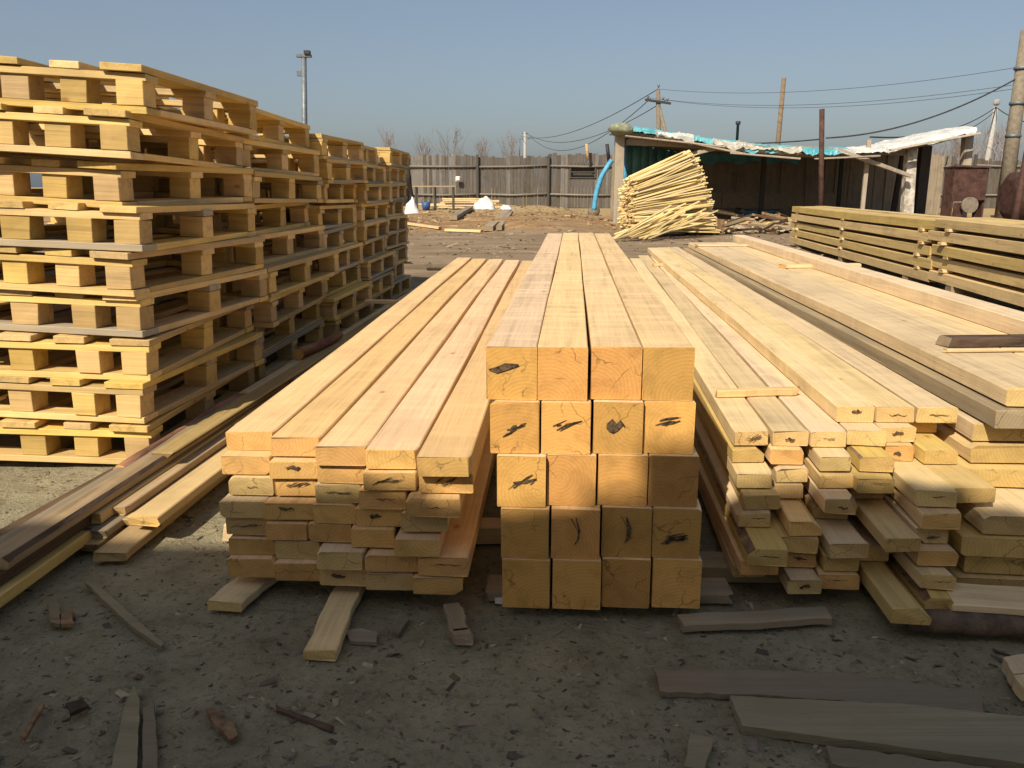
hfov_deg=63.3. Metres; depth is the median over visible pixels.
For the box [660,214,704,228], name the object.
lath
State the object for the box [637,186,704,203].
lath
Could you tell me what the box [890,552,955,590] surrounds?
rough board
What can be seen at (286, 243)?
wooden pallet
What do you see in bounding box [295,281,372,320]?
wooden pallet
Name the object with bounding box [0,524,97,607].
rough plank
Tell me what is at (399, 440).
flat board
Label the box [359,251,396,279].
wooden pallet
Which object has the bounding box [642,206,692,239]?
lath
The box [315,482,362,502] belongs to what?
flat board
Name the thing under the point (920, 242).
spacer stick
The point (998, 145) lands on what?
bare tree
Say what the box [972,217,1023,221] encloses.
thick board
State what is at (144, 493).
rough plank
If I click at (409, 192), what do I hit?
dark brush heap
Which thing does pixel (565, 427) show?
square beam
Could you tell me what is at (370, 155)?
wooden pallet
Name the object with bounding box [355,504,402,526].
flat board
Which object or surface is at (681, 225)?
lath
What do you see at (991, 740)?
dirty plank
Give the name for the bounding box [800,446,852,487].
rough board
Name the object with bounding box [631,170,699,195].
lath
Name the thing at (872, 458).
rough board
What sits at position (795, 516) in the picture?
rough board
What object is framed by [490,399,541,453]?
square beam
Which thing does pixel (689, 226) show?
lath
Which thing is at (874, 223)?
thick board
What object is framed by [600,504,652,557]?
square beam
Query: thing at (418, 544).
flat board
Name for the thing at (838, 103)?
overhead wire
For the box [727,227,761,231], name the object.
scrap wood
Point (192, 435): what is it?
rough plank
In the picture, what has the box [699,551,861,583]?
bearer beam
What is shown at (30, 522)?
rough plank
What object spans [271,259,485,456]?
flat board
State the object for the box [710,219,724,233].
wood block
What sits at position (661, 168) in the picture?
lath
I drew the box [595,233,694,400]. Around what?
square beam
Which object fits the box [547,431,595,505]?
square beam
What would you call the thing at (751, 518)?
rough board
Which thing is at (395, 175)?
wooden pallet
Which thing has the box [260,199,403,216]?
wooden pallet
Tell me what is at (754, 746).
wood chips
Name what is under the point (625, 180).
lath
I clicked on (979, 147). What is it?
bare tree
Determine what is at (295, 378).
rough plank
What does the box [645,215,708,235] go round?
lath
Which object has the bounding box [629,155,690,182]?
lath
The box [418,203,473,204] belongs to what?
sawn board
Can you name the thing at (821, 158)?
iron post
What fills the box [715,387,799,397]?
spacer stick
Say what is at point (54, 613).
wood chip
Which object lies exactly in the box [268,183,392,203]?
wooden pallet
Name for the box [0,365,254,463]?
wooden pallet
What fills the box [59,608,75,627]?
wood chip
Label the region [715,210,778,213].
ground pipe
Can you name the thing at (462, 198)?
sawn board
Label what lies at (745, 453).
rough board
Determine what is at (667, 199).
lath
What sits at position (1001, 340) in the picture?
bark slab
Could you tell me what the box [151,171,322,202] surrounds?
wooden pallet
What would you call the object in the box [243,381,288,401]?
rough plank
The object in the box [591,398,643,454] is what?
square beam
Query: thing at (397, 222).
wooden pallet
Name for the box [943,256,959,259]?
spacer stick
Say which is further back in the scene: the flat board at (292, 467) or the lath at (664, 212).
the lath at (664, 212)
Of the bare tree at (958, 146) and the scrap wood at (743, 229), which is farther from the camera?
the bare tree at (958, 146)
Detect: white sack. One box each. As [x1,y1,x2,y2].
[404,197,418,213]
[473,196,494,209]
[500,205,512,209]
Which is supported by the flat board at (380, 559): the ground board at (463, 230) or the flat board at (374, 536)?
the flat board at (374, 536)
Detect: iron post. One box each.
[818,109,824,205]
[1011,153,1023,219]
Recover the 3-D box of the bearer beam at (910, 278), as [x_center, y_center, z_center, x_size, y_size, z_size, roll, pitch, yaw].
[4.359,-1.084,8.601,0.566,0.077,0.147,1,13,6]
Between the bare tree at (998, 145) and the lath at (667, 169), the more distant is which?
the bare tree at (998, 145)
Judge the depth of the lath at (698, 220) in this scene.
16.78 m
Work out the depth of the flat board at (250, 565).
1.95 m
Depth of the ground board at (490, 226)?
19.08 m
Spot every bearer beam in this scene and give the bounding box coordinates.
[222,518,500,543]
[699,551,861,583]
[838,256,855,261]
[902,275,925,281]
[945,285,982,295]
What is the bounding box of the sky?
[0,0,1023,187]
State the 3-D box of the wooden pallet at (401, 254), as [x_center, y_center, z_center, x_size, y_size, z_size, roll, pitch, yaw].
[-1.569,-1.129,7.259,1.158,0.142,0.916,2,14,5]
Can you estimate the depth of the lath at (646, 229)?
15.27 m
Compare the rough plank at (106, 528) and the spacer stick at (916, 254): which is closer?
the rough plank at (106, 528)
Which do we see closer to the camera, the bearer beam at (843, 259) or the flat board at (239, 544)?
the flat board at (239, 544)
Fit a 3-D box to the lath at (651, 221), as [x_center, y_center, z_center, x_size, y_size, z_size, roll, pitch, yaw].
[2.527,-3.005,15.495,0.055,0.028,2.116,33,45,30]
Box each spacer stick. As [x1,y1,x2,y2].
[364,299,399,303]
[426,268,441,270]
[652,263,662,265]
[694,244,747,245]
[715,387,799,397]
[778,263,860,267]
[913,253,927,255]
[918,241,936,243]
[937,242,965,245]
[938,269,956,272]
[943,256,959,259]
[945,229,968,231]
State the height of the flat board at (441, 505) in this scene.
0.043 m
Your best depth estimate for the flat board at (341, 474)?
1.90 m
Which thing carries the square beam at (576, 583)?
on the bearer board
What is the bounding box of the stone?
[588,206,599,214]
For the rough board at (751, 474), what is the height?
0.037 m
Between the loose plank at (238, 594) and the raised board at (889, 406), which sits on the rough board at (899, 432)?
the raised board at (889, 406)
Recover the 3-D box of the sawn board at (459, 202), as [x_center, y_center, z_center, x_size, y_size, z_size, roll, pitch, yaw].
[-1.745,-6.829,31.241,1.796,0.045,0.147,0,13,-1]
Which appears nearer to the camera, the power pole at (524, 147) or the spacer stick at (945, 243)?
the spacer stick at (945, 243)
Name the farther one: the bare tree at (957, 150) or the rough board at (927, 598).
the bare tree at (957, 150)
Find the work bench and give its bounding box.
[412,186,456,209]
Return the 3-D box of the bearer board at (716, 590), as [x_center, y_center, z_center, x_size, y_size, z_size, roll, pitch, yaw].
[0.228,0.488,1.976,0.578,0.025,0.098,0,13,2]
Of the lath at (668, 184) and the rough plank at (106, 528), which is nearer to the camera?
the rough plank at (106, 528)
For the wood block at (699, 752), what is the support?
on the ground
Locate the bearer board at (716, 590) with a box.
[485,575,732,603]
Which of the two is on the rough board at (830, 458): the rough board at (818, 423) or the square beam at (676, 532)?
the rough board at (818, 423)
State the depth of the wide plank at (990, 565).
1.92 m
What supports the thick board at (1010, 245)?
on the spacer stick at (945, 243)
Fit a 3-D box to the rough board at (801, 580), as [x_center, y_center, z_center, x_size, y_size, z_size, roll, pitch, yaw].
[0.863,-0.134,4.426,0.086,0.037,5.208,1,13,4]
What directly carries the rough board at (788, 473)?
on the rough board at (789, 489)
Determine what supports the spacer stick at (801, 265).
on the wide plank at (952, 322)
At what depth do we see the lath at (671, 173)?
16.43 m
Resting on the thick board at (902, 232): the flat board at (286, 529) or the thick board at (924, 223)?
the thick board at (924, 223)
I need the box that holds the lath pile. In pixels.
[617,150,715,228]
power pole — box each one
[519,132,530,157]
[645,84,670,130]
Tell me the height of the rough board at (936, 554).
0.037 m
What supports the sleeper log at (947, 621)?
on the ground
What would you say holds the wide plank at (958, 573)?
on the bearer beam
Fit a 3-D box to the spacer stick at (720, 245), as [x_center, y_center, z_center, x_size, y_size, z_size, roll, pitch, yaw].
[1.728,-1.146,6.848,0.426,0.012,0.138,0,13,-2]
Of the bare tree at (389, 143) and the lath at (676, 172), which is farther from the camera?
the bare tree at (389, 143)
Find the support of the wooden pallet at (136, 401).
on the wooden pallet at (46, 440)
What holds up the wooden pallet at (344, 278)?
on the wooden pallet at (351, 298)
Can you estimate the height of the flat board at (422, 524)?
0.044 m
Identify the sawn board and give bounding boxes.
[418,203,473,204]
[430,205,472,205]
[438,206,501,207]
[442,198,480,198]
[442,202,475,202]
[443,200,478,200]
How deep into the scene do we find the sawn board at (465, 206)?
31.68 m
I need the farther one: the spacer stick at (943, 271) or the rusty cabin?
the rusty cabin
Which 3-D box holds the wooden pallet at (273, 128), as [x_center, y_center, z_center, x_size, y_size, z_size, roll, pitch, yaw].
[-1.611,-1.288,4.214,0.907,0.149,1.110,1,13,1]
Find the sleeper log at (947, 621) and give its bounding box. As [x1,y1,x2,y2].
[901,609,1023,638]
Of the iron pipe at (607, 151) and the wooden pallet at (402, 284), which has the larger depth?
the iron pipe at (607, 151)
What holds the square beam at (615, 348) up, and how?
on the square beam at (616, 426)
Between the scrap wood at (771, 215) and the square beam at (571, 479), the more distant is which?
the scrap wood at (771, 215)
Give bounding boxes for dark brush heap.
[403,169,413,205]
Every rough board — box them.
[630,258,768,444]
[638,255,808,445]
[651,256,845,446]
[693,376,763,461]
[693,391,771,487]
[693,399,779,509]
[694,429,787,566]
[694,446,778,574]
[695,411,769,526]
[698,479,763,576]
[758,440,803,464]
[764,455,808,481]
[769,509,818,553]
[772,476,802,497]
[774,498,821,535]
[778,567,822,593]
[786,552,815,567]
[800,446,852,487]
[801,444,850,470]
[801,482,847,518]
[802,474,856,514]
[809,511,868,557]
[813,559,859,589]
[816,542,859,570]
[837,422,886,446]
[843,444,894,471]
[847,488,882,498]
[847,515,888,561]
[850,463,894,492]
[855,498,920,551]
[856,561,931,624]
[873,420,916,441]
[880,442,914,460]
[882,493,949,542]
[886,552,949,608]
[888,457,956,506]
[889,486,961,529]
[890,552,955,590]
[906,540,958,565]
[909,421,936,432]
[910,432,957,463]
[916,458,995,502]
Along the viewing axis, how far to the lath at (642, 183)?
16.33 m
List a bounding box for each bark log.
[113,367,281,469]
[293,331,342,359]
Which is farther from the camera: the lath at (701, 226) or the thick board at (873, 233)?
the lath at (701, 226)
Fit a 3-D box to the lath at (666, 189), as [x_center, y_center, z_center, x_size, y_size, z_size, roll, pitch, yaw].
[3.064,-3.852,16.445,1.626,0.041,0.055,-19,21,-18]
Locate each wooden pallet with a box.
[0,56,257,134]
[0,103,244,167]
[0,156,252,207]
[0,198,255,251]
[0,229,264,296]
[0,265,267,337]
[0,298,253,380]
[0,331,263,423]
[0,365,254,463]
[88,139,319,175]
[102,103,309,148]
[109,203,309,234]
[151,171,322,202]
[168,274,325,327]
[168,298,321,355]
[172,224,324,264]
[173,204,356,228]
[177,319,324,384]
[213,134,364,162]
[213,159,367,182]
[226,249,339,298]
[260,179,357,202]
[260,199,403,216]
[260,202,389,223]
[260,217,389,243]
[263,224,357,248]
[264,303,373,339]
[265,183,406,200]
[267,242,363,270]
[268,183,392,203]
[276,263,361,297]
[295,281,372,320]
[301,238,384,259]
[327,145,377,165]
[337,288,392,311]
[350,164,385,183]
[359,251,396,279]
[362,270,394,298]
[375,147,410,168]
[378,165,406,183]
[384,228,408,249]
[385,245,407,264]
[387,215,408,233]
[392,261,403,280]
[392,275,411,299]
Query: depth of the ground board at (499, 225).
18.76 m
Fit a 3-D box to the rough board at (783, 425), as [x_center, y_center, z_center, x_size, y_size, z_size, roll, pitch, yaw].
[0.933,-0.496,4.735,0.095,0.039,5.509,1,13,5]
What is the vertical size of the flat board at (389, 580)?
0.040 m
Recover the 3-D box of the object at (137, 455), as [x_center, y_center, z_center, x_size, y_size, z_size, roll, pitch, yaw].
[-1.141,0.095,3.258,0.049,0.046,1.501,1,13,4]
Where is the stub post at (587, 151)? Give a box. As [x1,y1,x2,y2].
[585,144,589,159]
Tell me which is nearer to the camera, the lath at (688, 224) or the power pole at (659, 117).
the lath at (688, 224)
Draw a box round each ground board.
[407,222,441,228]
[444,229,483,231]
[449,206,472,219]
[483,209,511,230]
[496,211,512,229]
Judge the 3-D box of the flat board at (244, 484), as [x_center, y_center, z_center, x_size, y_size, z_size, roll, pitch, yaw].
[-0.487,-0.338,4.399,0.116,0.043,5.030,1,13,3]
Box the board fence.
[378,153,1020,207]
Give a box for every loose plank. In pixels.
[207,577,277,611]
[303,586,365,661]
[443,602,472,644]
[677,606,831,632]
[945,583,1023,615]
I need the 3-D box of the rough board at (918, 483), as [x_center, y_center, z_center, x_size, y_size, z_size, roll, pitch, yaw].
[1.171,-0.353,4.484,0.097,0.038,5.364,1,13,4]
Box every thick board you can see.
[789,236,935,281]
[790,221,940,255]
[791,214,940,242]
[792,206,945,229]
[792,229,940,268]
[805,206,935,218]
[807,222,917,241]
[808,214,917,228]
[817,206,962,217]
[928,230,1023,254]
[928,256,1023,288]
[928,270,1023,306]
[931,244,1023,272]
[935,218,1023,238]
[960,218,1023,224]
[962,232,1023,239]
[965,246,1023,255]
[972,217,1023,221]
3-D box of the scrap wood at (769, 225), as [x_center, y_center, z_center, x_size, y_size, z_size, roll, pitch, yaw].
[5.264,-3.240,16.926,0.103,0.038,0.796,-3,-1,-3]
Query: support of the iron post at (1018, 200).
on the ground
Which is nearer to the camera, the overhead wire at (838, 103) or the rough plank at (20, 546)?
the rough plank at (20, 546)
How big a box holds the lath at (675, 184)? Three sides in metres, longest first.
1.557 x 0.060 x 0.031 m
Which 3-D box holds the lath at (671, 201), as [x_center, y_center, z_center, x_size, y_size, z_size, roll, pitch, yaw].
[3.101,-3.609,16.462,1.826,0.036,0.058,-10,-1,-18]
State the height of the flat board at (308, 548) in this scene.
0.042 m
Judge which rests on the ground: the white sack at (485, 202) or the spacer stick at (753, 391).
the white sack at (485, 202)
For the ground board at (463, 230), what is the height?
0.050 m
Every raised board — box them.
[647,248,874,422]
[658,247,914,422]
[668,247,957,422]
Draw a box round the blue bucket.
[421,198,430,210]
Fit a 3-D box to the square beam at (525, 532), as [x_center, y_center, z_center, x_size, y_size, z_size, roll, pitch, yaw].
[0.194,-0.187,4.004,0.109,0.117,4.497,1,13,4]
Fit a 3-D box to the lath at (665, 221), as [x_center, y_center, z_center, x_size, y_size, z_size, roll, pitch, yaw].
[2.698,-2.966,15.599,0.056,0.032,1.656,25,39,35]
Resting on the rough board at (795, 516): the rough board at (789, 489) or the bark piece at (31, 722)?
the rough board at (789, 489)
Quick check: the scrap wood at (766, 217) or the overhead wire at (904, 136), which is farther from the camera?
the overhead wire at (904, 136)
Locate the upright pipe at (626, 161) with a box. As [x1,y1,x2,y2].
[623,138,627,194]
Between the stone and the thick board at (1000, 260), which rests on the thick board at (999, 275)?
the thick board at (1000, 260)
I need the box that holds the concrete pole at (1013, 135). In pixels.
[994,30,1023,218]
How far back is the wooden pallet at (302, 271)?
4.35 m
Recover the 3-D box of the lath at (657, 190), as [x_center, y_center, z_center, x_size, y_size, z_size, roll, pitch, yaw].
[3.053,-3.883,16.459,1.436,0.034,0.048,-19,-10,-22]
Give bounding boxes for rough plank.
[0,394,263,569]
[0,395,242,543]
[0,467,113,536]
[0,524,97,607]
[78,525,128,551]
[83,444,226,538]
[91,385,287,523]
[93,474,229,561]
[112,433,226,515]
[122,445,226,526]
[127,447,228,526]
[152,299,401,457]
[239,285,419,395]
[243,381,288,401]
[288,362,318,384]
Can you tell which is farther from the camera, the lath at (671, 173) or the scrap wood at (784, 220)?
the scrap wood at (784, 220)
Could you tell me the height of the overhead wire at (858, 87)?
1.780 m
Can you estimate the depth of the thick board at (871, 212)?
10.62 m
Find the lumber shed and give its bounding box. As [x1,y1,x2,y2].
[608,121,980,222]
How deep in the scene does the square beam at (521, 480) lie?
1.81 m
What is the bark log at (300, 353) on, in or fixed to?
on the rough plank at (277, 372)
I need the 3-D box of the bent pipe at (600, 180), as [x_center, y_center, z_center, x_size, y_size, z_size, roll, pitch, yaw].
[2.551,-5.607,23.336,0.599,1.413,0.140,0,13,0]
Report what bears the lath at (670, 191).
on the lath
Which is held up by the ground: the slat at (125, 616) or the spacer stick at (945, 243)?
the slat at (125, 616)
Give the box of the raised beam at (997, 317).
[732,235,1023,333]
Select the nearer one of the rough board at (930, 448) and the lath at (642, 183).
the rough board at (930, 448)
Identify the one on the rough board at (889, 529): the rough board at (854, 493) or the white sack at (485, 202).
the rough board at (854, 493)
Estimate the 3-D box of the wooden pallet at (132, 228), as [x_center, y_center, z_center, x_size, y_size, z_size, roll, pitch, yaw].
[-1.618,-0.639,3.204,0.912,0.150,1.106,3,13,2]
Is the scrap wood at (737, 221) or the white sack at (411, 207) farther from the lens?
the white sack at (411, 207)
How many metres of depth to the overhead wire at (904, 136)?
28.43 m
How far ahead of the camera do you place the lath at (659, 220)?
15.72 m
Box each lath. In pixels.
[613,205,671,239]
[613,208,679,237]
[615,203,685,235]
[615,217,682,239]
[623,207,693,235]
[624,152,682,181]
[627,174,697,193]
[627,194,710,207]
[627,196,708,206]
[628,188,712,204]
[628,205,706,211]
[628,205,712,216]
[629,154,688,177]
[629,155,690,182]
[629,182,707,196]
[629,225,696,230]
[630,179,696,194]
[630,192,708,207]
[630,203,709,214]
[630,219,715,223]
[630,224,676,238]
[631,166,692,188]
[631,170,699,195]
[631,179,700,199]
[631,188,699,202]
[631,198,706,210]
[631,216,678,236]
[632,158,690,184]
[632,158,692,180]
[632,182,695,200]
[632,201,707,210]
[632,207,709,216]
[632,212,710,218]
[632,217,710,219]
[632,224,720,230]
[633,155,692,181]
[633,163,691,187]
[633,167,700,188]
[633,173,703,194]
[633,184,702,203]
[633,194,702,205]
[633,207,707,214]
[634,163,692,189]
[634,196,708,207]
[634,220,713,225]
[636,159,695,180]
[636,183,684,196]
[636,189,700,205]
[636,203,705,212]
[637,167,701,189]
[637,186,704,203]
[639,161,690,187]
[639,221,712,238]
[640,199,712,207]
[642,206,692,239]
[643,153,686,174]
[645,185,695,197]
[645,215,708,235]
[647,208,705,237]
[647,210,717,239]
[650,211,701,231]
[652,181,701,195]
[656,227,714,228]
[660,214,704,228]
[662,230,719,232]
[664,207,688,216]
[676,226,713,227]
[685,209,712,211]
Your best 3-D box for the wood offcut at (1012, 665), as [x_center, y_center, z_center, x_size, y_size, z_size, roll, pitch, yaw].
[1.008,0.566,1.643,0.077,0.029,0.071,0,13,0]
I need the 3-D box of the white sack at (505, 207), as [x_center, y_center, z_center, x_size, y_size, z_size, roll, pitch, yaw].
[-0.228,-6.338,29.835,0.577,0.210,0.295,3,14,12]
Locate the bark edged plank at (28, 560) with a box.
[0,514,91,585]
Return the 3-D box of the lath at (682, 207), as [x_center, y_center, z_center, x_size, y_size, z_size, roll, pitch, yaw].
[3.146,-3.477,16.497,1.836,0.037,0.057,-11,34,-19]
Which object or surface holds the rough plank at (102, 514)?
on the rough plank at (106, 528)
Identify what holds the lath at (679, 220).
on the ground
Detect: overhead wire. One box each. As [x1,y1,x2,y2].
[522,89,657,137]
[526,100,665,142]
[530,98,650,150]
[654,85,1010,105]
[662,68,1011,92]
[668,89,1010,107]
[756,139,818,143]
[826,79,1014,138]
[869,107,995,137]
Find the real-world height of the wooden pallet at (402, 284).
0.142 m
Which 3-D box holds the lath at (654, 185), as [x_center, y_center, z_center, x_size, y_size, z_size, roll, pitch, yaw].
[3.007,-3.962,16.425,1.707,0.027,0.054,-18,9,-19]
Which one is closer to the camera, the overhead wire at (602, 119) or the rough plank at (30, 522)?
the rough plank at (30, 522)
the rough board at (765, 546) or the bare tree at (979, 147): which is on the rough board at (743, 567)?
the rough board at (765, 546)
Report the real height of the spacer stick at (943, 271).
0.027 m
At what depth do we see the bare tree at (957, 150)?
62.56 m
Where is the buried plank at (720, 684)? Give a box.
[654,669,983,712]
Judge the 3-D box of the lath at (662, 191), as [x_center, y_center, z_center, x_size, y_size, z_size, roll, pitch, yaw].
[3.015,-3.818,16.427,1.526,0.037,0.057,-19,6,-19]
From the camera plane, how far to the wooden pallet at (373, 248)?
6.28 m
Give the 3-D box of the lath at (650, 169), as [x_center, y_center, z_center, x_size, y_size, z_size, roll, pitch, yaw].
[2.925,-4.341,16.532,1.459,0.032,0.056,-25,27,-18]
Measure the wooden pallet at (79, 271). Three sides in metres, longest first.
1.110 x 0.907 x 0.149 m
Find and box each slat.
[84,581,164,650]
[111,687,140,767]
[142,702,157,767]
[943,348,1023,352]
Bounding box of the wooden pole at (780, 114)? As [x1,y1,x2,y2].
[775,78,785,144]
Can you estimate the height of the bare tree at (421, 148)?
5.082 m
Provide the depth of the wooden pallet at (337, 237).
5.32 m
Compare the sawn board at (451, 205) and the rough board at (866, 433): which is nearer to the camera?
the rough board at (866, 433)
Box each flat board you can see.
[219,494,271,517]
[221,450,274,474]
[225,258,470,449]
[226,518,267,534]
[227,555,278,577]
[228,473,275,494]
[229,534,275,554]
[264,493,315,519]
[265,520,310,539]
[269,456,317,478]
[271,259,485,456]
[274,558,319,580]
[275,479,317,495]
[275,538,322,558]
[308,520,353,542]
[313,502,358,523]
[315,259,502,465]
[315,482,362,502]
[317,465,365,483]
[317,542,369,569]
[319,567,366,585]
[351,523,400,547]
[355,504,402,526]
[359,484,409,509]
[363,468,418,490]
[365,260,519,468]
[365,547,417,571]
[366,572,414,590]
[394,522,449,556]
[401,509,450,531]
[406,485,465,517]
[413,572,463,594]
[417,261,531,476]
[418,426,496,576]
[419,415,489,492]
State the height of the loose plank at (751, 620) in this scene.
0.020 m
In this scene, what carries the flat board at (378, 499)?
on the flat board at (378, 517)
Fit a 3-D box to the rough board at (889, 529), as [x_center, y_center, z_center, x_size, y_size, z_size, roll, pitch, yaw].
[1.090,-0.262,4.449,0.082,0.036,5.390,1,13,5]
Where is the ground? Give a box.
[0,188,1023,767]
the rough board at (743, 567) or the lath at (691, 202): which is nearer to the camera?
the rough board at (743, 567)
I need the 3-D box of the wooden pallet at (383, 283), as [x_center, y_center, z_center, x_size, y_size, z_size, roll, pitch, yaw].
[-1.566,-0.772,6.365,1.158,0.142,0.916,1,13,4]
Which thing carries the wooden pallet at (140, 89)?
on the wooden pallet at (123, 136)
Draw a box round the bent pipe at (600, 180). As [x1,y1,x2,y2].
[592,159,613,209]
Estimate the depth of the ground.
1.72 m
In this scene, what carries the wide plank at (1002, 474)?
on the wide plank at (1003, 514)
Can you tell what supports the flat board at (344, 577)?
on the bearer beam at (489, 532)
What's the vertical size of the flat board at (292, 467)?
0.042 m
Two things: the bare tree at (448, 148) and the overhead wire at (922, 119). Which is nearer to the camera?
the overhead wire at (922, 119)
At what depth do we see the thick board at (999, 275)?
6.94 m
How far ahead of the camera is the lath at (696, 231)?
16.70 m
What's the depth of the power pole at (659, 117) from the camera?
66.57 m
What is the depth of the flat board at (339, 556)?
1.89 m
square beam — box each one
[486,233,561,399]
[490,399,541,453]
[497,445,546,507]
[501,500,551,559]
[502,536,552,608]
[537,233,587,400]
[541,373,590,454]
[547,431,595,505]
[551,489,599,559]
[552,546,600,609]
[578,233,642,399]
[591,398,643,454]
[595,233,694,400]
[596,451,647,505]
[599,541,650,607]
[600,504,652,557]
[642,400,695,453]
[647,448,699,506]
[650,555,701,608]
[651,498,701,558]
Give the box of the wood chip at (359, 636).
[346,628,377,645]
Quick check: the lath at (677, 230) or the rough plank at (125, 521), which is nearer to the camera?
the rough plank at (125, 521)
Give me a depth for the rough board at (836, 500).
1.97 m
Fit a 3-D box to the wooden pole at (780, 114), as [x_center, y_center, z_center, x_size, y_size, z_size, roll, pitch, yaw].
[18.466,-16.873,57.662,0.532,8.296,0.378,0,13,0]
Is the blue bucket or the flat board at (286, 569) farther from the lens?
the blue bucket
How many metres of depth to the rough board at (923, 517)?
1.87 m
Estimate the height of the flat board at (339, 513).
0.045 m
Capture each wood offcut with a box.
[1001,654,1023,686]
[1012,674,1023,700]
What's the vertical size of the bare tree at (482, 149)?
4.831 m
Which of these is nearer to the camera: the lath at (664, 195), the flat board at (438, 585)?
the flat board at (438, 585)
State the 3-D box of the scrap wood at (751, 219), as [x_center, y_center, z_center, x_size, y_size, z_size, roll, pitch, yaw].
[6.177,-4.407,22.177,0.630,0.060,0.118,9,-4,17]
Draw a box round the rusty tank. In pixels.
[997,172,1023,219]
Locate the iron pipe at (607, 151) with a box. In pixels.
[605,144,609,161]
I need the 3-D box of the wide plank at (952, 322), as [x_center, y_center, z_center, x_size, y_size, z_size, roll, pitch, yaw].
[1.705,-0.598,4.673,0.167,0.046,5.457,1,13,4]
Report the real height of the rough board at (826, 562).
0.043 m
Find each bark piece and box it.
[20,700,44,741]
[66,699,88,716]
[205,706,237,744]
[276,705,333,733]
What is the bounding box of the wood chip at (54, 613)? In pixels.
[48,598,60,627]
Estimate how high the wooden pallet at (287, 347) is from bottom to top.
0.150 m
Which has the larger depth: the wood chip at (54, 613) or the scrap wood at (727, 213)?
the scrap wood at (727, 213)
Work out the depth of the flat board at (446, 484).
1.84 m
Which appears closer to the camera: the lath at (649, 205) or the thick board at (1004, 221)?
the thick board at (1004, 221)
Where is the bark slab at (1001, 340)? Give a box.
[935,334,1023,347]
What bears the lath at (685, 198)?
on the lath at (671, 201)
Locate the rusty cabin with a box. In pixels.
[940,165,991,216]
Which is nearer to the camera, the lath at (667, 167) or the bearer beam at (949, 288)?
the bearer beam at (949, 288)
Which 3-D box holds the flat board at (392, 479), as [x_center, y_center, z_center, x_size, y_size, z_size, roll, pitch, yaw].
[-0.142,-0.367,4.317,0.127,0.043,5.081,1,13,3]
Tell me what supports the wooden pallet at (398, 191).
on the wooden pallet at (395, 208)
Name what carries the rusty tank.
on the ground
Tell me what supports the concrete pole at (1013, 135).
on the ground
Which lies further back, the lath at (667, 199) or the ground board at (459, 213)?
the ground board at (459, 213)
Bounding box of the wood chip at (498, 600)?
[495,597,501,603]
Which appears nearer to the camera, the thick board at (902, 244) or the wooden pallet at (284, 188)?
the wooden pallet at (284, 188)
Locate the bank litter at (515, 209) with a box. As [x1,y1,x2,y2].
[404,204,619,228]
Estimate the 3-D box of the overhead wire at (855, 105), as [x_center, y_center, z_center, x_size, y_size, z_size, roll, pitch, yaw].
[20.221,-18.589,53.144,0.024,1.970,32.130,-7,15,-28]
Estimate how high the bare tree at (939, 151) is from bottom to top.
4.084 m
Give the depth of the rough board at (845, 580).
1.93 m
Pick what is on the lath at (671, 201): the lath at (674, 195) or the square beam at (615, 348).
the lath at (674, 195)
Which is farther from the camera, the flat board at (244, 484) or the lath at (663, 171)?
the lath at (663, 171)
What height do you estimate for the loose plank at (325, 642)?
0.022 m
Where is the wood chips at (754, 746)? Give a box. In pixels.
[0,420,1023,767]
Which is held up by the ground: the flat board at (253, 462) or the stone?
the stone
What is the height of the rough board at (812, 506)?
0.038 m
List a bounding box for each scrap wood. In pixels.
[713,210,737,216]
[724,217,749,226]
[725,214,751,222]
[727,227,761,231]
[731,216,754,220]
[749,222,791,229]
[752,213,781,219]
[761,212,786,218]
[761,220,778,229]
[768,217,791,224]
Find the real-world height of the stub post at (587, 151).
0.708 m
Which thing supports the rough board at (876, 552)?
on the rough board at (891, 595)
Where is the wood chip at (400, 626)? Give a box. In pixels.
[391,614,409,637]
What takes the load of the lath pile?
on the ground
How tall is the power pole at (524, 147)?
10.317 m
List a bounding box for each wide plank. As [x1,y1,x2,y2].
[684,248,1023,428]
[688,242,1023,406]
[716,242,1023,356]
[851,347,1023,440]
[932,423,1023,462]
[944,565,1023,586]
[947,542,1023,574]
[948,517,1023,557]
[955,487,1023,534]
[957,454,1023,487]
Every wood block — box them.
[684,732,712,767]
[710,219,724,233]
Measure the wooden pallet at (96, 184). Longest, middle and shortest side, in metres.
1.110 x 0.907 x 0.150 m
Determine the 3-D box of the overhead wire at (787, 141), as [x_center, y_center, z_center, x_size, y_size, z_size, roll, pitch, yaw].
[7.009,-6.839,23.401,3.362,0.153,0.036,1,13,5]
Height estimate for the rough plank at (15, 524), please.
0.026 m
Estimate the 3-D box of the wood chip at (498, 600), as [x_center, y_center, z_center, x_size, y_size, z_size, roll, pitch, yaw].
[-0.027,0.500,1.959,0.025,0.010,0.064,0,13,0]
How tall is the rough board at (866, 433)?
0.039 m
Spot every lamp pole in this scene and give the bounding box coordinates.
[296,50,311,123]
[984,99,999,164]
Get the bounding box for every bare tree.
[377,125,396,148]
[414,135,437,179]
[424,124,468,170]
[470,136,493,170]
[499,129,521,157]
[932,147,952,155]
[933,142,957,161]
[944,126,960,161]
[945,120,998,162]
[949,124,1003,161]
[950,143,980,161]
[972,124,1023,160]
[978,119,1023,160]
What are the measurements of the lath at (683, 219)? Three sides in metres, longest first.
1.774 x 0.054 x 0.029 m
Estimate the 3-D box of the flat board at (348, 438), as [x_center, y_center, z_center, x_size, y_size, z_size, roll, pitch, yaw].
[-0.259,-0.415,4.313,0.121,0.046,5.020,1,13,3]
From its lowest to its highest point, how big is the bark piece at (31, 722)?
0.009 m
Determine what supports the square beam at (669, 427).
on the square beam at (672, 480)
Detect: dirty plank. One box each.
[729,696,1023,767]
[825,745,990,767]

